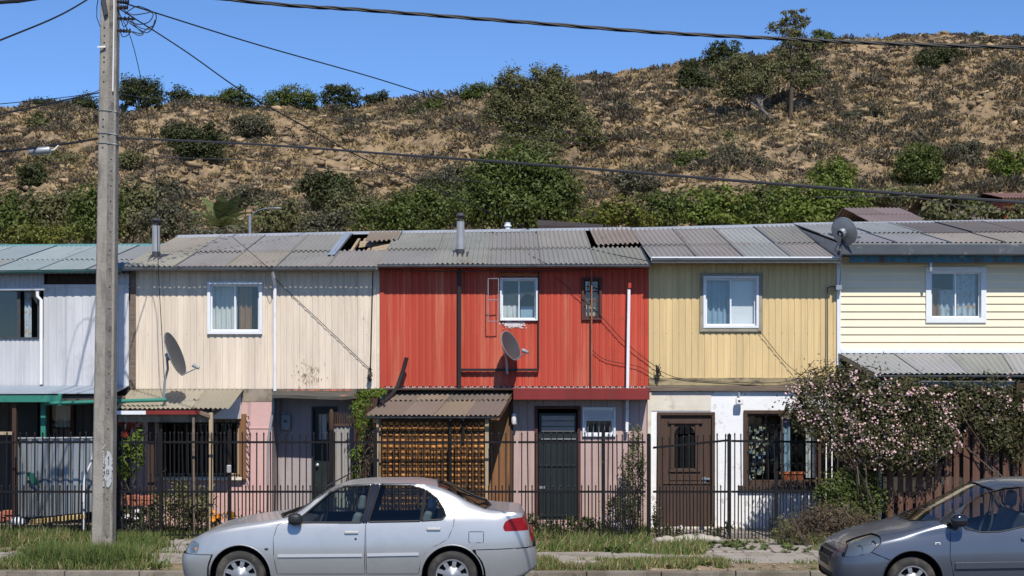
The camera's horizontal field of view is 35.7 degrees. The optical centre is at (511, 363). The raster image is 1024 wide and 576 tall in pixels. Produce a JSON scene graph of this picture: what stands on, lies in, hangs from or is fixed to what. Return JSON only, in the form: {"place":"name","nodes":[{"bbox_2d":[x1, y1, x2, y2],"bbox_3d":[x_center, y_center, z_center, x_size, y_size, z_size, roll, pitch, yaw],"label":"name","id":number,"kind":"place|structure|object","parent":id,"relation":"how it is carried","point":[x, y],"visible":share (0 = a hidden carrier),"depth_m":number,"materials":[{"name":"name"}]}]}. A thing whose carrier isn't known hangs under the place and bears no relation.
{"place":"outdoors","nodes":[
{"label":"outdoors","id":0,"kind":"place"},
{"bbox_2d":[1,538,175,569],"bbox_3d":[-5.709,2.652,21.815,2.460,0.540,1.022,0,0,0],"label":"grass","id":1,"kind":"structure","parent":0,"point":[104,557],"depth_m":21.66,"materials":[{"name":"green plant"}]},
{"bbox_2d":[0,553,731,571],"bbox_3d":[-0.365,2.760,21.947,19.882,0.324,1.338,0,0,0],"label":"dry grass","id":2,"kind":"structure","parent":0,"point":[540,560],"depth_m":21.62,"materials":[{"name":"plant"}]},
{"bbox_2d":[0,552,817,562],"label":"pavement","id":3,"kind":"structure","parent":0,"point":[776,558],"depth_m":22.83,"materials":[{"name":"concrete"}]},
{"bbox_2d":[0,529,818,575],"bbox_3d":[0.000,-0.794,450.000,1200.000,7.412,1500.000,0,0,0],"label":"ground","id":4,"kind":"structure","parent":0,"point":[764,566],"depth_m":21.97,"materials":[{"name":"soil"}]},
{"bbox_2d":[0,185,53,243],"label":"tree","id":5,"kind":"object","parent":4,"relation":"on","point":[10,215],"visible":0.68,"depth_m":65.81,"materials":[{"name":"green plant"}]},
{"bbox_2d":[0,217,90,243],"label":"tree","id":6,"kind":"object","parent":4,"relation":"on","point":[35,234],"visible":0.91,"depth_m":57.67,"materials":[{"name":"green plant"}]},
{"bbox_2d":[0,431,92,536],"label":"iron fence","id":7,"kind":"object","parent":4,"relation":"on","point":[44,491],"visible":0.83,"depth_m":24.69,"materials":[{"name":"black metal"}]},
{"bbox_2d":[18,179,88,243],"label":"tree","id":8,"kind":"object","parent":4,"relation":"on","point":[56,207],"visible":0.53,"depth_m":65.68,"materials":[{"name":"green plant"}]},
{"bbox_2d":[0,244,166,532],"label":"terraced house","id":9,"kind":"structure","parent":4,"relation":"on","point":[47,322],"depth_m":26.00,"materials":[{"name":"grey paint"}]},
{"bbox_2d":[0,291,40,338],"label":"window","id":10,"kind":"structure","parent":9,"relation":"in","point":[7,298],"depth_m":26.12,"materials":[{"name":"black glass"}]},
{"bbox_2d":[18,402,38,518],"bbox_3d":[-8.393,1.673,27.455,0.443,2.055,0.070,0,0,0],"label":"door","id":11,"kind":"structure","parent":9,"relation":"in","point":[28,412],"depth_m":27.42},
{"bbox_2d":[18,437,91,518],"bbox_3d":[-7.224,1.807,25.141,1.215,1.301,0.241,0,0,0],"label":"corrugated sheet","id":12,"kind":"object","parent":9,"relation":"attached to","point":[59,463],"visible":0.62,"depth_m":25.21,"materials":[{"name":"metal"}]},
{"bbox_2d":[47,404,74,436],"bbox_3d":[-7.785,0.989,27.565,0.465,0.688,0.221,0,0,0],"label":"window","id":13,"kind":"structure","parent":9,"relation":"in","point":[62,412],"depth_m":27.62,"materials":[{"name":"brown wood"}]},
{"bbox_2d":[59,175,130,243],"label":"tree","id":14,"kind":"object","parent":4,"relation":"on","point":[85,216],"visible":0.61,"depth_m":63.66,"materials":[{"name":"green plant"}]},
{"bbox_2d":[91,0,156,546],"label":"utility pole","id":15,"kind":"object","parent":4,"relation":"on","point":[104,443],"visible":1,"depth_m":23.09,"materials":[{"name":"concrete"}]},
{"bbox_2d":[117,7,528,229],"bbox_3d":[-2.366,-3.839,26.275,0.873,2.689,9.207,0,0,42],"label":"overhead cable","id":16,"kind":"object","parent":15,"relation":"attached to","point":[307,127],"visible":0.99,"depth_m":25.07,"materials":[{"name":"black rubber"}]},
{"bbox_2d":[117,0,752,180],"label":"overhead cable","id":17,"kind":"object","parent":15,"relation":"attached to","point":[390,82],"visible":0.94,"depth_m":29.66,"materials":[{"name":"black rubber"}]},
{"bbox_2d":[117,137,1023,203],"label":"overhead cable","id":18,"kind":"object","parent":15,"relation":"attached to","point":[741,181],"visible":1,"depth_m":15.75,"materials":[{"name":"black rubber"}]},
{"bbox_2d":[62,528,189,548],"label":"grass","id":19,"kind":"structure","parent":4,"relation":"on","point":[132,537],"depth_m":23.51,"materials":[{"name":"green plant"}]},
{"bbox_2d":[117,421,146,531],"bbox_3d":[-6.046,1.830,25.114,0.569,1.917,0.404,0,0,0],"label":"grape vine","id":20,"kind":"object","parent":4,"relation":"on","point":[126,446],"visible":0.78,"depth_m":25.09,"materials":[{"name":"green plant"}]},
{"bbox_2d":[116,429,162,539],"bbox_3d":[-5.803,1.930,24.698,0.780,1.840,0.060,0,0,2],"label":"iron fence","id":21,"kind":"object","parent":4,"relation":"on","point":[160,442],"visible":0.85,"depth_m":24.69,"materials":[{"name":"black metal"}]},
{"bbox_2d":[118,171,166,243],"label":"tree","id":22,"kind":"object","parent":4,"relation":"on","point":[138,203],"visible":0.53,"depth_m":67.83,"materials":[{"name":"green plant"}]},
{"bbox_2d":[127,197,206,243],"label":"bush","id":23,"kind":"object","parent":4,"relation":"on","point":[168,219],"visible":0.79,"depth_m":65.96,"materials":[{"name":"green plant"}]},
{"bbox_2d":[162,194,271,232],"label":"palm tree","id":24,"kind":"object","parent":4,"relation":"on","point":[224,211],"visible":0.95,"depth_m":55.49,"materials":[{"name":"green plant"}]},
{"bbox_2d":[117,217,403,536],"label":"terraced house","id":25,"kind":"structure","parent":4,"relation":"on","point":[263,348],"depth_m":26.00,"materials":[{"name":"metal"}]},
{"bbox_2d":[162,332,199,397],"bbox_3d":[-5.267,0.041,24.975,0.559,1.073,0.585,0,0,-35],"label":"satellite dish","id":26,"kind":"object","parent":25,"relation":"attached to","point":[174,355],"visible":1,"depth_m":24.97,"materials":[{"name":"grey metal"}]},
{"bbox_2d":[207,281,261,333],"bbox_3d":[-4.522,-0.910,26.071,0.895,0.860,0.231,0,0,0],"label":"window","id":27,"kind":"structure","parent":25,"relation":"in","point":[221,298],"depth_m":26.13,"materials":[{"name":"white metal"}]},
{"bbox_2d":[314,409,334,510],"bbox_3d":[-3.125,1.723,26.562,0.347,1.955,0.115,0,0,0],"label":"door","id":28,"kind":"structure","parent":25,"relation":"in","point":[321,416],"depth_m":26.58,"materials":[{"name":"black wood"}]},
{"bbox_2d":[236,196,312,233],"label":"tree","id":29,"kind":"object","parent":4,"relation":"on","point":[279,221],"visible":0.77,"depth_m":61.85,"materials":[{"name":"green plant"}]},
{"bbox_2d":[231,429,376,518],"bbox_3d":[-3.220,1.930,24.691,2.262,1.840,0.068,0,0,0],"label":"iron fence","id":30,"kind":"object","parent":4,"relation":"on","point":[331,441],"visible":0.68,"depth_m":24.69,"materials":[{"name":"black metal"}]},
{"bbox_2d":[292,205,357,232],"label":"bush","id":31,"kind":"object","parent":4,"relation":"on","point":[334,218],"visible":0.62,"depth_m":59.93,"materials":[{"name":"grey plant"}]},
{"bbox_2d":[334,412,357,510],"bbox_3d":[-2.673,1.754,25.591,0.423,1.967,0.042,0,0,0],"label":"sheet screen","id":32,"kind":"object","parent":4,"relation":"on","point":[339,430],"visible":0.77,"depth_m":25.60,"materials":[{"name":"white metal"}]},
{"bbox_2d":[319,185,379,231],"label":"hillside tree","id":33,"kind":"object","parent":4,"relation":"on","point":[342,204],"visible":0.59,"depth_m":69.88,"materials":[{"name":"green plant"}]},
{"bbox_2d":[182,470,536,575],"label":"parked car","id":34,"kind":"object","parent":4,"relation":"on","point":[462,532],"visible":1,"depth_m":19.46,"materials":[{"name":"silver metal"}]},
{"bbox_2d":[344,387,386,510],"bbox_3d":[-2.292,1.577,25.094,0.674,2.421,0.485,0,0,0],"label":"vine","id":35,"kind":"object","parent":4,"relation":"on","point":[364,399],"visible":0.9,"depth_m":25.09,"materials":[{"name":"green plant"}]},
{"bbox_2d":[0,553,731,572],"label":"grass","id":36,"kind":"structure","parent":4,"relation":"on","point":[639,566],"depth_m":21.66,"materials":[{"name":"green plant"}]},
{"bbox_2d":[348,189,432,230],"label":"tree","id":37,"kind":"object","parent":4,"relation":"on","point":[396,219],"visible":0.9,"depth_m":61.80,"materials":[{"name":"green plant"}]},
{"bbox_2d":[0,570,825,575],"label":"kerb","id":38,"kind":"structure","parent":4,"relation":"on","point":[530,573],"depth_m":21.34,"materials":[{"name":"concrete"}]},
{"bbox_2d":[0,524,832,569],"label":"weeds","id":39,"kind":"object","parent":4,"relation":"on","point":[724,543],"visible":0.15,"depth_m":23.75,"materials":[{"name":"green plant"}]},
{"bbox_2d":[0,524,834,554],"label":"grass","id":40,"kind":"structure","parent":4,"relation":"on","point":[594,543],"depth_m":23.85,"materials":[{"name":"green plant"}]},
{"bbox_2d":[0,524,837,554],"bbox_3d":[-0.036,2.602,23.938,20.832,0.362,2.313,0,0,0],"label":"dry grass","id":41,"kind":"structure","parent":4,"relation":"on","point":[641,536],"depth_m":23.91,"materials":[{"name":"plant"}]},
{"bbox_2d":[3,519,849,537],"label":"grass","id":42,"kind":"structure","parent":4,"relation":"on","point":[204,529],"depth_m":25.32,"materials":[{"name":"green plant"}]},
{"bbox_2d":[386,170,475,229],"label":"tree","id":43,"kind":"object","parent":4,"relation":"on","point":[439,210],"visible":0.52,"depth_m":63.70,"materials":[{"name":"green plant"}]},
{"bbox_2d":[406,155,480,229],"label":"tree","id":44,"kind":"object","parent":4,"relation":"on","point":[448,174],"visible":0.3,"depth_m":70.63,"materials":[{"name":"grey plant"}]},
{"bbox_2d":[377,431,515,509],"bbox_3d":[-1.012,1.886,24.702,2.156,1.682,0.054,0,0,0],"label":"iron fence","id":45,"kind":"object","parent":4,"relation":"on","point":[450,442],"visible":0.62,"depth_m":24.69,"materials":[{"name":"black metal"}]},
{"bbox_2d":[365,212,649,528],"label":"terraced house","id":46,"kind":"structure","parent":4,"relation":"on","point":[454,304],"depth_m":26.00,"materials":[{"name":"metal"}]},
{"bbox_2d":[488,272,537,321],"bbox_3d":[0.013,-1.084,26.011,0.814,0.816,0.438,0,0,0],"label":"window","id":47,"kind":"structure","parent":46,"relation":"in","point":[509,310],"depth_m":26.00,"materials":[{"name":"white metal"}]},
{"bbox_2d":[501,331,528,375],"bbox_3d":[0.047,-0.164,25.664,0.453,0.728,0.577,0,0,0],"label":"satellite dish","id":48,"kind":"object","parent":46,"relation":"attached to","point":[510,347],"visible":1,"depth_m":25.65,"materials":[{"name":"grey metal"}]},
{"bbox_2d":[538,434,576,525],"bbox_3d":[0.745,1.925,26.024,0.630,1.550,0.072,0,0,0],"label":"door","id":49,"kind":"structure","parent":46,"relation":"in","point":[567,437],"depth_m":26.02,"materials":[{"name":"metal"}]},
{"bbox_2d":[582,277,601,319],"bbox_3d":[1.300,-1.060,26.077,0.330,0.700,0.245,0,0,0],"label":"window","id":50,"kind":"structure","parent":46,"relation":"in","point":[598,301],"depth_m":26.00,"materials":[{"name":"black glass"}]},
{"bbox_2d":[582,407,615,436],"bbox_3d":[1.420,0.950,26.060,0.540,0.480,0.253,0,0,0],"label":"window","id":51,"kind":"structure","parent":46,"relation":"in","point":[594,419],"depth_m":25.98,"materials":[{"name":"glass"}]},
{"bbox_2d":[452,133,593,229],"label":"tree","id":52,"kind":"object","parent":4,"relation":"on","point":[533,202],"visible":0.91,"depth_m":65.50,"materials":[{"name":"green plant"}]},
{"bbox_2d":[518,429,604,538],"bbox_3d":[0.770,1.930,24.690,1.350,1.840,0.066,0,0,0],"label":"iron fence","id":53,"kind":"object","parent":4,"relation":"on","point":[602,442],"visible":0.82,"depth_m":24.69,"materials":[{"name":"black metal"}]},
{"bbox_2d":[599,423,646,532],"bbox_3d":[1.847,1.847,25.218,0.797,1.889,0.551,0,0,-32],"label":"climbing plant","id":54,"kind":"object","parent":4,"relation":"on","point":[634,459],"visible":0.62,"depth_m":25.24,"materials":[{"name":"green plant"}]},
{"bbox_2d":[582,193,664,227],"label":"tree","id":55,"kind":"object","parent":4,"relation":"on","point":[615,215],"visible":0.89,"depth_m":57.88,"materials":[{"name":"green plant"}]},
{"bbox_2d":[605,433,645,537],"bbox_3d":[1.758,1.900,24.697,0.627,1.654,0.043,0,0,1],"label":"iron fence","id":56,"kind":"object","parent":4,"relation":"on","point":[628,486],"visible":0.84,"depth_m":24.69,"materials":[{"name":"black metal"}]},
{"bbox_2d":[607,162,662,221],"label":"bush","id":57,"kind":"object","parent":4,"relation":"on","point":[636,182],"visible":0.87,"depth_m":73.75,"materials":[{"name":"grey plant"}]},
{"bbox_2d":[630,186,691,227],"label":"tree","id":58,"kind":"object","parent":4,"relation":"on","point":[667,214],"visible":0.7,"depth_m":59.78,"materials":[{"name":"green plant"}]},
{"bbox_2d":[672,181,760,225],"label":"tree","id":59,"kind":"object","parent":4,"relation":"on","point":[709,211],"visible":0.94,"depth_m":55.71,"materials":[{"name":"green plant"}]},
{"bbox_2d":[625,223,841,528],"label":"terraced house","id":60,"kind":"structure","parent":4,"relation":"on","point":[720,297],"depth_m":26.00,"materials":[{"name":"metal"}]},
{"bbox_2d":[661,415,710,526],"bbox_3d":[2.840,1.760,26.026,0.820,1.840,0.142,0,0,0],"label":"door","id":61,"kind":"structure","parent":60,"relation":"in","point":[699,424],"depth_m":26.00,"materials":[{"name":"brown wood"}]},
{"bbox_2d":[700,273,761,331],"bbox_3d":[3.572,-1.000,26.068,1.015,0.960,0.226,0,0,0],"label":"window","id":62,"kind":"structure","parent":60,"relation":"in","point":[729,302],"depth_m":26.10,"materials":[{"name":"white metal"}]},
{"bbox_2d":[744,410,820,485],"bbox_3d":[4.415,1.375,26.041,1.270,1.230,0.291,0,0,0],"label":"window","id":63,"kind":"structure","parent":60,"relation":"in","point":[785,427],"depth_m":25.96,"materials":[{"name":"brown wood"}]},
{"bbox_2d":[735,178,787,224],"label":"tree","id":64,"kind":"object","parent":4,"relation":"on","point":[762,207],"visible":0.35,"depth_m":57.71,"materials":[{"name":"green plant"}]},
{"bbox_2d":[746,170,875,223],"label":"bush","id":65,"kind":"object","parent":4,"relation":"on","point":[793,207],"visible":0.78,"depth_m":54.59,"materials":[{"name":"green plant"}]},
{"bbox_2d":[775,495,880,543],"bbox_3d":[4.821,2.349,24.114,1.710,0.893,0.704,0,0,11],"label":"dry bush","id":66,"kind":"object","parent":4,"relation":"on","point":[845,522],"visible":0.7,"depth_m":24.06,"materials":[{"name":"brown plant"}]},
{"bbox_2d":[804,155,861,193],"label":"bush","id":67,"kind":"object","parent":4,"relation":"on","point":[831,173],"visible":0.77,"depth_m":71.79,"materials":[{"name":"green plant"}]},
{"bbox_2d":[806,458,891,524],"bbox_3d":[5.186,2.087,24.364,1.394,1.407,0.598,0,0,0],"label":"shrub","id":68,"kind":"object","parent":4,"relation":"on","point":[847,491],"visible":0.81,"depth_m":24.31,"materials":[{"name":"green plant"}]},
{"bbox_2d":[821,438,882,531],"bbox_3d":[5.406,1.947,25.310,0.985,1.707,0.020,0,0,0],"label":"board screen","id":69,"kind":"object","parent":4,"relation":"on","point":[829,464],"visible":0.02,"depth_m":25.30,"materials":[{"name":"brown wood"}]},
{"bbox_2d":[771,351,974,521],"bbox_3d":[5.493,1.251,24.209,3.144,3.078,0.837,0,0,0],"label":"rose bush","id":70,"kind":"object","parent":4,"relation":"on","point":[864,442],"visible":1,"depth_m":24.09,"materials":[{"name":"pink plant"}]},
{"bbox_2d":[832,207,924,221],"bbox_3d":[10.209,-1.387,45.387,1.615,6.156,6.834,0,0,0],"label":"hillside house","id":71,"kind":"structure","parent":4,"relation":"on","point":[861,214],"depth_m":44.07,"materials":[{"name":"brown metal"}]},
{"bbox_2d":[851,182,939,209],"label":"bush","id":72,"kind":"object","parent":4,"relation":"on","point":[882,203],"visible":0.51,"depth_m":69.69,"materials":[{"name":"green plant"}]},
{"bbox_2d":[784,219,1023,525],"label":"terraced house","id":73,"kind":"structure","parent":4,"relation":"on","point":[936,299],"depth_m":25.99,"materials":[{"name":"wood"}]},
{"bbox_2d":[831,217,861,284],"bbox_3d":[5.361,-1.791,25.577,0.436,1.084,0.607,0,0,19],"label":"satellite dish","id":74,"kind":"object","parent":73,"relation":"attached to","point":[844,230],"visible":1,"depth_m":25.39,"materials":[{"name":"grey metal"}]},
{"bbox_2d":[925,267,985,322],"bbox_3d":[7.242,-1.123,26.071,0.985,0.915,0.232,0,0,0],"label":"window","id":75,"kind":"structure","parent":73,"relation":"in","point":[957,305],"depth_m":26.04,"materials":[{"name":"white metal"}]},
{"bbox_2d":[818,473,1023,575],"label":"parked car","id":76,"kind":"object","parent":4,"relation":"on","point":[920,540],"visible":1,"depth_m":19.06,"materials":[{"name":"grey metal"}]},
{"bbox_2d":[918,188,978,220],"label":"bush","id":77,"kind":"object","parent":4,"relation":"on","point":[935,211],"visible":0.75,"depth_m":40.43,"materials":[{"name":"green plant"}]},
{"bbox_2d":[877,368,1023,513],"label":"rose bush","id":78,"kind":"object","parent":4,"relation":"on","point":[967,401],"visible":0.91,"depth_m":24.40,"materials":[{"name":"green plant"}]},
{"bbox_2d":[884,422,1023,517],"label":"picket fence","id":79,"kind":"object","parent":4,"relation":"on","point":[971,466],"visible":0.34,"depth_m":24.54,"materials":[{"name":"brown wood"}]},
{"bbox_2d":[971,195,1023,219],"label":"bush","id":80,"kind":"object","parent":4,"relation":"on","point":[994,213],"visible":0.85,"depth_m":40.84,"materials":[{"name":"green plant"}]},
{"bbox_2d":[162,529,818,552],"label":"entrance path","id":81,"kind":"structure","parent":0,"point":[774,548],"depth_m":23.87,"materials":[{"name":"concrete"}]},
{"bbox_2d":[147,469,219,533],"bbox_3d":[-5.168,2.224,25.138,1.157,1.139,0.619,0,0,0],"label":"shrub","id":82,"kind":"object","parent":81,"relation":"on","point":[186,508],"visible":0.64,"depth_m":25.04,"materials":[{"name":"green plant"}]},
{"bbox_2d":[163,429,231,536],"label":"iron gate","id":83,"kind":"structure","parent":81,"relation":"on","point":[229,474],"depth_m":24.69,"materials":[{"name":"metal"}]},
{"bbox_2d":[647,433,730,538],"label":"iron gate","id":84,"kind":"structure","parent":81,"relation":"on","point":[728,441],"depth_m":24.69,"materials":[{"name":"black metal"}]},
{"bbox_2d":[731,430,826,539],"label":"iron fence","id":85,"kind":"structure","parent":81,"relation":"on","point":[775,441],"depth_m":24.69,"materials":[{"name":"black metal"}]},
{"bbox_2d":[0,34,1023,246],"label":"hill","id":86,"kind":"structure","parent":0,"point":[343,165],"depth_m":91.28,"materials":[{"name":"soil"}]},
{"bbox_2d":[13,160,53,191],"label":"hillside tree","id":87,"kind":"object","parent":86,"relation":"on","point":[32,174],"visible":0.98,"depth_m":86.47,"materials":[{"name":"green plant"}]},
{"bbox_2d":[119,72,165,111],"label":"hillside tree","id":88,"kind":"object","parent":86,"relation":"on","point":[132,86],"visible":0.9,"depth_m":102.36,"materials":[{"name":"green plant"}]},
{"bbox_2d":[156,119,231,162],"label":"hillside tree","id":89,"kind":"object","parent":86,"relation":"on","point":[197,149],"visible":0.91,"depth_m":88.09,"materials":[{"name":"green plant"}]},
{"bbox_2d":[213,106,277,138],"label":"hillside bush","id":90,"kind":"object","parent":86,"relation":"on","point":[250,128],"visible":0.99,"depth_m":95.84,"materials":[{"name":"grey plant"}]},
{"bbox_2d":[212,182,280,225],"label":"hillside bush","id":91,"kind":"object","parent":86,"relation":"on","point":[250,200],"visible":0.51,"depth_m":75.70,"materials":[{"name":"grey plant"}]},
{"bbox_2d":[260,82,321,109],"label":"hillside tree","id":92,"kind":"object","parent":86,"relation":"on","point":[288,96],"visible":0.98,"depth_m":102.80,"materials":[{"name":"green plant"}]},
{"bbox_2d":[292,167,366,227],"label":"hillside tree","id":93,"kind":"object","parent":86,"relation":"on","point":[326,184],"visible":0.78,"depth_m":73.79,"materials":[{"name":"green plant"}]},
{"bbox_2d":[317,83,363,112],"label":"hillside tree","id":94,"kind":"object","parent":86,"relation":"on","point":[343,98],"visible":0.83,"depth_m":103.40,"materials":[{"name":"green plant"}]},
{"bbox_2d":[0,31,1023,243],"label":"dry scrub","id":95,"kind":"object","parent":86,"relation":"on","point":[947,106],"visible":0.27,"depth_m":92.43,"materials":[{"name":"brown plant"}]},
{"bbox_2d":[0,31,1023,243],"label":"loose rock","id":96,"kind":"object","parent":86,"relation":"on","point":[318,162],"visible":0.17,"depth_m":91.15,"materials":[{"name":"brown stone"}]},
{"bbox_2d":[475,59,586,162],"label":"hillside tree","id":97,"kind":"object","parent":86,"relation":"on","point":[533,106],"visible":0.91,"depth_m":83.66,"materials":[{"name":"green plant"}]},
{"bbox_2d":[570,102,608,151],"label":"hillside tree","id":98,"kind":"object","parent":86,"relation":"on","point":[583,129],"visible":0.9,"depth_m":89.33,"materials":[{"name":"green plant"}]},
{"bbox_2d":[671,60,720,90],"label":"hillside tree","id":99,"kind":"object","parent":86,"relation":"on","point":[692,76],"visible":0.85,"depth_m":98.90,"materials":[{"name":"green plant"}]},
{"bbox_2d":[699,39,745,66],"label":"hillside tree","id":100,"kind":"object","parent":86,"relation":"on","point":[723,49],"visible":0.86,"depth_m":106.79,"materials":[{"name":"green plant"}]},
{"bbox_2d":[702,51,784,116],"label":"hillside tree","id":101,"kind":"object","parent":86,"relation":"on","point":[758,83],"visible":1,"depth_m":92.18,"materials":[{"name":"green plant"}]},
{"bbox_2d":[701,140,785,169],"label":"hillside bush","id":102,"kind":"object","parent":86,"relation":"on","point":[737,155],"visible":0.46,"depth_m":85.94,"materials":[{"name":"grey plant"}]},
{"bbox_2d":[765,8,827,123],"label":"hillside tree","id":103,"kind":"object","parent":86,"relation":"on","point":[793,61],"visible":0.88,"depth_m":92.79,"materials":[{"name":"green plant"}]},
{"bbox_2d":[887,140,948,187],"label":"bush","id":104,"kind":"object","parent":86,"relation":"on","point":[910,168],"visible":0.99,"depth_m":84.85,"materials":[{"name":"green plant"}]},
{"bbox_2d":[911,47,968,70],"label":"bush","id":105,"kind":"object","parent":86,"relation":"on","point":[941,56],"visible":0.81,"depth_m":100.40,"materials":[{"name":"green plant"}]},
{"bbox_2d":[942,138,988,166],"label":"hillside bush","id":106,"kind":"object","parent":86,"relation":"on","point":[972,147],"visible":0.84,"depth_m":87.09,"materials":[{"name":"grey plant"}]},
{"bbox_2d":[983,146,1023,177],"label":"hillside bush","id":107,"kind":"object","parent":86,"relation":"on","point":[1011,161],"visible":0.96,"depth_m":86.08,"materials":[{"name":"green plant"}]},
{"bbox_2d":[0,0,1023,111],"label":"sky","id":108,"kind":"structure","parent":0,"point":[59,57],"materials":[{"name":"blue"}]},
{"bbox_2d":[221,0,1023,49],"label":"overhead cable","id":109,"kind":"object","parent":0,"point":[635,30],"visible":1,"depth_m":11.99,"materials":[{"name":"black rubber"}]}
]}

